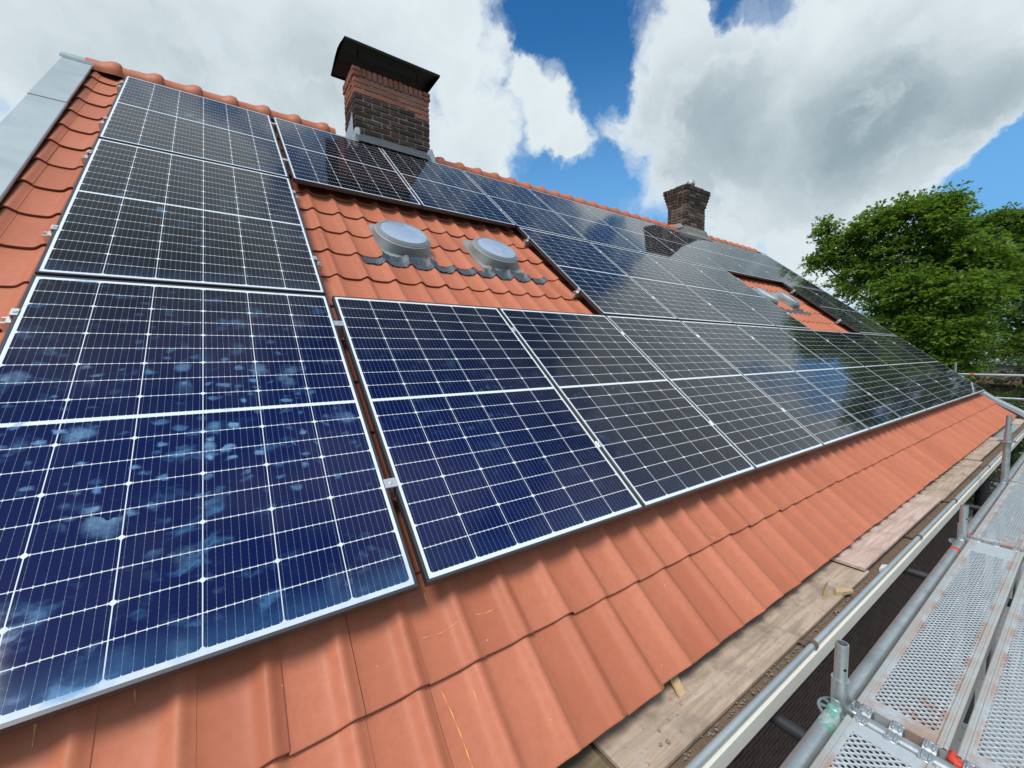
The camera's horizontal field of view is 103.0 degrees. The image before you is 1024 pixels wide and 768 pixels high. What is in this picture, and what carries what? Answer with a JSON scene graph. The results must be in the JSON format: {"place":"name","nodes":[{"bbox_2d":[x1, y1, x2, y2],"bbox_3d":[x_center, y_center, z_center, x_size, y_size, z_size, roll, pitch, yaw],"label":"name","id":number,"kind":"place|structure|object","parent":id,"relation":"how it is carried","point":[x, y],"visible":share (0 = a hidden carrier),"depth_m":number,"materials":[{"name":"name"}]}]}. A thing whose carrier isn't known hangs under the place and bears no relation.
{"place":"outdoors","nodes":[
{"label":"outdoors","id":0,"kind":"place"},
{"bbox_2d":[0,0,1023,353],"label":"sky","id":1,"kind":"structure","parent":0,"point":[790,113],"materials":[{"name":"blue"}]},
{"bbox_2d":[449,509,1023,767],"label":"pavement","id":2,"kind":"structure","parent":0,"point":[964,725],"depth_m":6.40,"materials":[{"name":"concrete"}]},
{"bbox_2d":[0,36,1023,767],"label":"house","id":3,"kind":"structure","parent":2,"relation":"on","point":[556,654],"depth_m":1.89,"materials":[{"name":"tile"}]},
{"bbox_2d":[0,317,343,337],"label":"mounting rail","id":4,"kind":"object","parent":3,"relation":"attached to","point":[4,326],"visible":0.07,"depth_m":1.54,"materials":[{"name":"metal"}]},
{"bbox_2d":[42,231,322,270],"bbox_3d":[-1.740,-0.711,2.303,1.224,0.100,0.057,-3,5,-35],"label":"mounting rail","id":5,"kind":"object","parent":3,"relation":"attached to","point":[46,238],"visible":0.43,"depth_m":1.95,"materials":[{"name":"metal"}]},
{"bbox_2d":[34,138,325,294],"bbox_3d":[-1.926,-1.075,2.543,1.194,0.046,1.722,-3,45,-35],"label":"solar panel","id":6,"kind":"object","parent":5,"relation":"attached to","point":[133,213],"visible":0.95,"depth_m":2.36,"materials":[{"name":"glass"}]},
{"bbox_2d":[81,155,299,203],"bbox_3d":[-2.198,-1.418,2.909,1.224,0.100,0.057,-3,5,-35],"label":"mounting rail","id":7,"kind":"object","parent":3,"relation":"attached to","point":[83,159],"visible":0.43,"depth_m":2.56,"materials":[{"name":"metal"}]},
{"bbox_2d":[98,121,288,170],"bbox_3d":[2.190,-2.166,6.562,12.656,0.100,0.057,-3,5,-35],"label":"mounting rail","id":8,"kind":"object","parent":3,"relation":"attached to","point":[100,124],"visible":0.06,"depth_m":2.97,"materials":[{"name":"metal"}]},
{"bbox_2d":[97,75,288,177],"bbox_3d":[-2.692,-2.262,3.562,1.203,0.045,1.722,-3,45,-35],"label":"solar panel","id":9,"kind":"object","parent":8,"relation":"attached to","point":[148,114],"visible":0.93,"depth_m":3.43,"materials":[{"name":"glass"}]},
{"bbox_2d":[273,117,421,208],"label":"solar panel","id":10,"kind":"object","parent":8,"relation":"attached to","point":[315,157],"visible":1,"depth_m":4.07,"materials":[{"name":"glass"}]},
{"bbox_2d":[380,147,515,227],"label":"solar panel","id":11,"kind":"object","parent":8,"relation":"attached to","point":[442,188],"visible":0.92,"depth_m":4.74,"materials":[{"name":"glass"}]},
{"bbox_2d":[462,170,587,240],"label":"solar panel","id":12,"kind":"object","parent":8,"relation":"attached to","point":[521,206],"visible":0.87,"depth_m":5.42,"materials":[{"name":"glass"}]},
{"bbox_2d":[527,188,642,252],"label":"solar panel","id":13,"kind":"object","parent":8,"relation":"attached to","point":[585,223],"visible":0.86,"depth_m":6.08,"materials":[{"name":"glass"}]},
{"bbox_2d":[581,203,687,261],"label":"solar panel","id":14,"kind":"object","parent":8,"relation":"attached to","point":[639,237],"visible":0.77,"depth_m":6.74,"materials":[{"name":"glass"}]},
{"bbox_2d":[626,216,724,269],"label":"solar panel","id":15,"kind":"object","parent":8,"relation":"attached to","point":[678,245],"visible":0.82,"depth_m":7.40,"materials":[{"name":"glass"}]},
{"bbox_2d":[664,227,755,277],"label":"solar panel","id":16,"kind":"object","parent":8,"relation":"attached to","point":[715,255],"visible":0.82,"depth_m":8.02,"materials":[{"name":"glass"}]},
{"bbox_2d":[698,237,781,282],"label":"solar panel","id":17,"kind":"object","parent":8,"relation":"attached to","point":[745,263],"visible":0.85,"depth_m":8.66,"materials":[{"name":"glass"}]},
{"bbox_2d":[723,243,803,286],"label":"solar panel","id":18,"kind":"object","parent":8,"relation":"attached to","point":[767,267],"visible":0.9,"depth_m":9.35,"materials":[{"name":"glass"}]},
{"bbox_2d":[747,250,823,290],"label":"solar panel","id":19,"kind":"object","parent":8,"relation":"attached to","point":[787,272],"visible":0.83,"depth_m":10.00,"materials":[{"name":"glass"}]},
{"bbox_2d":[523,240,532,245],"bbox_3d":[2.047,-1.660,5.837,4.652,0.100,0.057,-3,5,-35],"label":"mounting rail","id":20,"kind":"object","parent":3,"relation":"attached to","point":[525,242],"visible":0.13,"depth_m":4.53,"materials":[{"name":"metal"}]},
{"bbox_2d":[572,291,582,297],"bbox_3d":[2.505,-0.953,5.232,4.652,0.100,0.057,-3,5,-35],"label":"mounting rail","id":21,"kind":"object","parent":3,"relation":"attached to","point":[574,294],"visible":0.13,"depth_m":3.92,"materials":[{"name":"metal"}]},
{"bbox_2d":[517,227,677,319],"bbox_3d":[0.905,-1.236,4.496,1.182,0.046,1.722,-3,45,-35],"label":"solar panel","id":22,"kind":"object","parent":21,"relation":"attached to","point":[600,282],"visible":0.93,"depth_m":4.37,"materials":[{"name":"glass"}]},
{"bbox_2d":[590,242,733,323],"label":"solar panel","id":23,"kind":"object","parent":21,"relation":"attached to","point":[674,296],"visible":0.83,"depth_m":5.05,"materials":[{"name":"glass"}]},
{"bbox_2d":[646,254,775,326],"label":"solar panel","id":24,"kind":"object","parent":21,"relation":"attached to","point":[723,301],"visible":0.78,"depth_m":5.71,"materials":[{"name":"glass"}]},
{"bbox_2d":[690,263,809,328],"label":"solar panel","id":25,"kind":"object","parent":21,"relation":"attached to","point":[768,310],"visible":0.81,"depth_m":6.37,"materials":[{"name":"glass"}]},
{"bbox_2d":[557,745,609,767],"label":"wooden board","id":26,"kind":"object","parent":3,"relation":"on","point":[587,756],"visible":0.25,"depth_m":1.30,"materials":[{"name":"brown wood"}]},
{"bbox_2d":[592,560,868,767],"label":"wooden board","id":27,"kind":"object","parent":3,"relation":"on","point":[703,677],"visible":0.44,"depth_m":1.61,"materials":[{"name":"brown wood"}]},
{"bbox_2d":[670,675,685,697],"bbox_3d":[0.627,1.140,1.584,0.042,0.068,0.130,-1,4,-9],"label":"wood strip","id":28,"kind":"object","parent":27,"relation":"on","point":[677,686],"visible":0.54,"depth_m":1.56,"materials":[{"name":"beige wood"}]},
{"bbox_2d":[822,582,827,599],"bbox_3d":[1.677,1.101,2.175,0.021,0.034,0.167,3,5,41],"label":"wood scrap","id":29,"kind":"object","parent":27,"relation":"on","point":[825,595],"visible":1,"depth_m":2.14,"materials":[{"name":"beige wood"}]},
{"bbox_2d":[835,587,853,595],"bbox_3d":[1.771,1.107,2.182,0.130,0.020,0.041,-2,4,-15],"label":"wood scrap","id":30,"kind":"object","parent":27,"relation":"on","point":[842,591],"visible":1,"depth_m":2.17,"materials":[{"name":"beige wood"}]},
{"bbox_2d":[624,458,993,765],"bbox_3d":[2.905,1.057,3.005,7.504,0.036,0.160,-3,5,-35],"label":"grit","id":31,"kind":"object","parent":3,"relation":"on","point":[716,729],"visible":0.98,"depth_m":1.64,"materials":[{"name":"gravel"}]},
{"bbox_2d":[879,565,886,571],"bbox_3d":[2.232,1.105,2.448,0.080,0.030,0.032,-3,5,-35],"label":"paper scrap","id":32,"kind":"object","parent":3,"relation":"on","point":[882,567],"visible":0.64,"depth_m":2.43,"materials":[{"name":"white paper"}]},
{"bbox_2d":[830,494,940,570],"bbox_3d":[2.768,1.026,3.059,1.960,0.024,0.327,-3,5,-34],"label":"wooden board","id":33,"kind":"object","parent":3,"relation":"on","point":[866,550],"visible":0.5,"depth_m":2.81,"materials":[{"name":"brown wood"}]},
{"bbox_2d":[917,459,981,500],"bbox_3d":[4.476,0.946,4.234,2.050,0.024,0.322,-3,5,-35],"label":"wooden board","id":34,"kind":"object","parent":3,"relation":"on","point":[945,484],"visible":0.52,"depth_m":4.04,"materials":[{"name":"brown wood"}]},
{"bbox_2d":[962,437,1002,460],"bbox_3d":[6.153,0.831,5.408,2.010,0.024,0.308,-3,5,-35],"label":"wooden board","id":35,"kind":"object","parent":3,"relation":"on","point":[981,451],"visible":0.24,"depth_m":5.19,"materials":[{"name":"brown wood"}]},
{"bbox_2d":[990,424,1020,437],"bbox_3d":[7.880,0.759,6.600,2.110,0.012,0.310,-3,5,-35],"label":"wooden board","id":36,"kind":"object","parent":3,"relation":"on","point":[999,433],"visible":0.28,"depth_m":6.51,"materials":[{"name":"wood"}]},
{"bbox_2d":[1012,418,1023,424],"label":"wooden board","id":37,"kind":"object","parent":3,"relation":"on","point":[1017,421],"visible":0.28,"depth_m":7.34,"materials":[{"name":"brown wood"}]},
{"bbox_2d":[768,415,1023,767],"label":"scaffold","id":38,"kind":"object","parent":2,"relation":"on","point":[837,706],"visible":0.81,"depth_m":1.70,"materials":[{"name":"metal"}]},
{"bbox_2d":[809,712,939,767],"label":"scaffold plank","id":39,"kind":"object","parent":38,"relation":"on","point":[886,743],"visible":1,"depth_m":1.26,"materials":[{"name":"metal"}]},
{"bbox_2d":[856,538,1023,761],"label":"scaffold plank","id":40,"kind":"object","parent":38,"relation":"on","point":[901,724],"visible":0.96,"depth_m":1.65,"materials":[{"name":"metal"}]},
{"bbox_2d":[947,750,963,767],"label":"locking clip","id":41,"kind":"object","parent":38,"relation":"attached to","point":[953,759],"visible":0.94,"depth_m":1.24,"materials":[{"name":"red plastic"}]},
{"bbox_2d":[956,570,1023,767],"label":"scaffold plank","id":42,"kind":"object","parent":38,"relation":"on","point":[969,755],"visible":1,"depth_m":1.41,"materials":[{"name":"metal"}]},
{"bbox_2d":[972,481,1023,551],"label":"scaffold plank","id":43,"kind":"object","parent":38,"relation":"on","point":[1005,528],"visible":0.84,"depth_m":2.93,"materials":[{"name":"metal"}]},
{"bbox_2d":[1012,463,1023,483],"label":"scaffold plank","id":44,"kind":"object","parent":38,"relation":"on","point":[1018,476],"visible":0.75,"depth_m":4.00,"materials":[{"name":"metal"}]},
{"bbox_2d":[954,362,1023,400],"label":"scaffold","id":45,"kind":"object","parent":2,"relation":"on","point":[980,374],"visible":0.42,"depth_m":8.30,"materials":[{"name":"metal"}]},
{"bbox_2d":[968,384,1023,533],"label":"bush","id":46,"kind":"object","parent":2,"relation":"on","point":[1020,443],"visible":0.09,"depth_m":11.89,"materials":[{"name":"green plant"}]},
{"bbox_2d":[966,355,1015,510],"bbox_3d":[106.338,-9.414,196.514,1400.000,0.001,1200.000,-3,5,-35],"label":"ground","id":47,"kind":"structure","parent":0,"point":[969,501],"depth_m":14.44,"materials":[{"name":"green plant"}]},
{"bbox_2d":[797,180,1023,381],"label":"beech tree","id":48,"kind":"object","parent":47,"relation":"on","point":[938,304],"visible":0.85,"depth_m":14.44,"materials":[{"name":"green plant"}]},
{"bbox_2d":[905,322,1020,358],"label":"woods","id":49,"kind":"object","parent":47,"relation":"on","point":[993,339],"depth_m":46.48,"materials":[{"name":"green plant"}]},
{"bbox_2d":[965,395,1000,503],"bbox_3d":[15.581,2.274,14.717,2.934,4.574,3.556,-3,5,-35],"label":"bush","id":50,"kind":"object","parent":47,"relation":"on","point":[991,477],"depth_m":13.84,"materials":[{"name":"green plant"}]},
{"bbox_2d":[963,201,1023,367],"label":"broadleaf tree","id":51,"kind":"object","parent":47,"relation":"on","point":[1008,219],"visible":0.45,"depth_m":19.50,"materials":[{"name":"green plant"}]},
{"bbox_2d":[971,358,1021,454],"bbox_3d":[19.591,1.292,18.149,3.395,5.052,4.404,-1,4,-2],"label":"bush","id":52,"kind":"object","parent":47,"relation":"on","point":[981,382],"visible":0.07,"depth_m":17.01,"materials":[{"name":"green plant"}]},
{"bbox_2d":[973,376,1023,464],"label":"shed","id":53,"kind":"structure","parent":47,"relation":"on","point":[993,385],"depth_m":18.28,"materials":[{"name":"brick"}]},
{"bbox_2d":[977,349,1023,459],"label":"bush","id":54,"kind":"object","parent":47,"relation":"on","point":[1016,370],"visible":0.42,"depth_m":15.73,"materials":[{"name":"green plant"}]},
{"bbox_2d":[969,359,1023,373],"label":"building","id":55,"kind":"structure","parent":0,"point":[1005,368],"depth_m":29.08,"materials":[{"name":"grey"}]},
{"bbox_3d":[3.729,0.208,4.529,12.656,0.100,0.057,-3,5,-35],"label":"rail","id":56,"kind":"object","parent":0,"visible":0},
{"bbox_2d":[0,274,418,735],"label":"solar panel","id":57,"kind":"object","parent":56,"relation":"on","point":[191,477],"visible":1,"depth_m":1.32,"materials":[{"name":"glass"}]},
{"bbox_2d":[332,296,643,586],"bbox_3d":[-0.192,0.057,2.191,1.152,0.044,1.722,-3,45,-35],"label":"solar panel","id":58,"kind":"object","parent":56,"relation":"on","point":[492,452],"visible":1,"depth_m":1.97,"materials":[{"name":"glass"}]},
{"bbox_2d":[498,307,756,510],"bbox_3d":[0.747,0.003,2.839,1.152,0.044,1.722,-3,45,-35],"label":"solar panel","id":59,"kind":"object","parent":56,"relation":"on","point":[654,431],"visible":0.89,"depth_m":2.67,"materials":[{"name":"glass"}]},
{"bbox_2d":[605,315,823,471],"bbox_3d":[1.687,-0.051,3.487,1.152,0.044,1.722,-3,45,-35],"label":"solar panel","id":60,"kind":"object","parent":56,"relation":"on","point":[757,428],"visible":0.88,"depth_m":3.35,"materials":[{"name":"glass"}]},
{"bbox_2d":[680,320,869,447],"bbox_3d":[2.626,-0.104,4.135,1.152,0.044,1.722,-3,45,-35],"label":"solar panel","id":61,"kind":"object","parent":56,"relation":"on","point":[820,416],"visible":0.91,"depth_m":4.01,"materials":[{"name":"glass"}]},
{"bbox_2d":[736,324,902,431],"bbox_3d":[3.565,-0.158,4.783,1.152,0.044,1.722,-3,45,-35],"label":"solar panel","id":62,"kind":"object","parent":56,"relation":"attached to","point":[865,408],"visible":0.93,"depth_m":4.68,"materials":[{"name":"glass"}]},
{"bbox_2d":[778,327,927,420],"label":"solar panel","id":63,"kind":"object","parent":56,"relation":"on","point":[891,397],"visible":0.91,"depth_m":5.34,"materials":[{"name":"glass"}]},
{"bbox_2d":[813,330,946,411],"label":"solar panel","id":64,"kind":"object","parent":56,"relation":"attached to","point":[913,390],"visible":0.91,"depth_m":6.00,"materials":[{"name":"glass"}]},
{"bbox_2d":[840,332,962,404],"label":"solar panel","id":65,"kind":"object","parent":56,"relation":"attached to","point":[929,384],"visible":0.88,"depth_m":6.65,"materials":[{"name":"glass"}]},
{"bbox_2d":[862,333,974,399],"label":"solar panel","id":66,"kind":"object","parent":56,"relation":"attached to","point":[956,388],"visible":0.95,"depth_m":7.31,"materials":[{"name":"glass"}]},
{"bbox_2d":[882,335,985,394],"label":"solar panel","id":67,"kind":"object","parent":56,"relation":"attached to","point":[969,385],"visible":0.92,"depth_m":7.96,"materials":[{"name":"glass"}]},
{"bbox_3d":[6.738,-1.928,9.073,2.351,0.100,0.057,-3,5,-35],"label":"rail","id":68,"kind":"object","parent":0,"visible":0},
{"bbox_2d":[783,283,878,333],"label":"solar panel","id":69,"kind":"object","parent":68,"relation":"attached to","point":[839,315],"visible":0.92,"depth_m":8.28,"materials":[{"name":"glass"}]},
{"bbox_2d":[807,288,894,335],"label":"solar panel","id":70,"kind":"object","parent":68,"relation":"on","point":[863,319],"visible":0.89,"depth_m":8.98,"materials":[{"name":"glass"}]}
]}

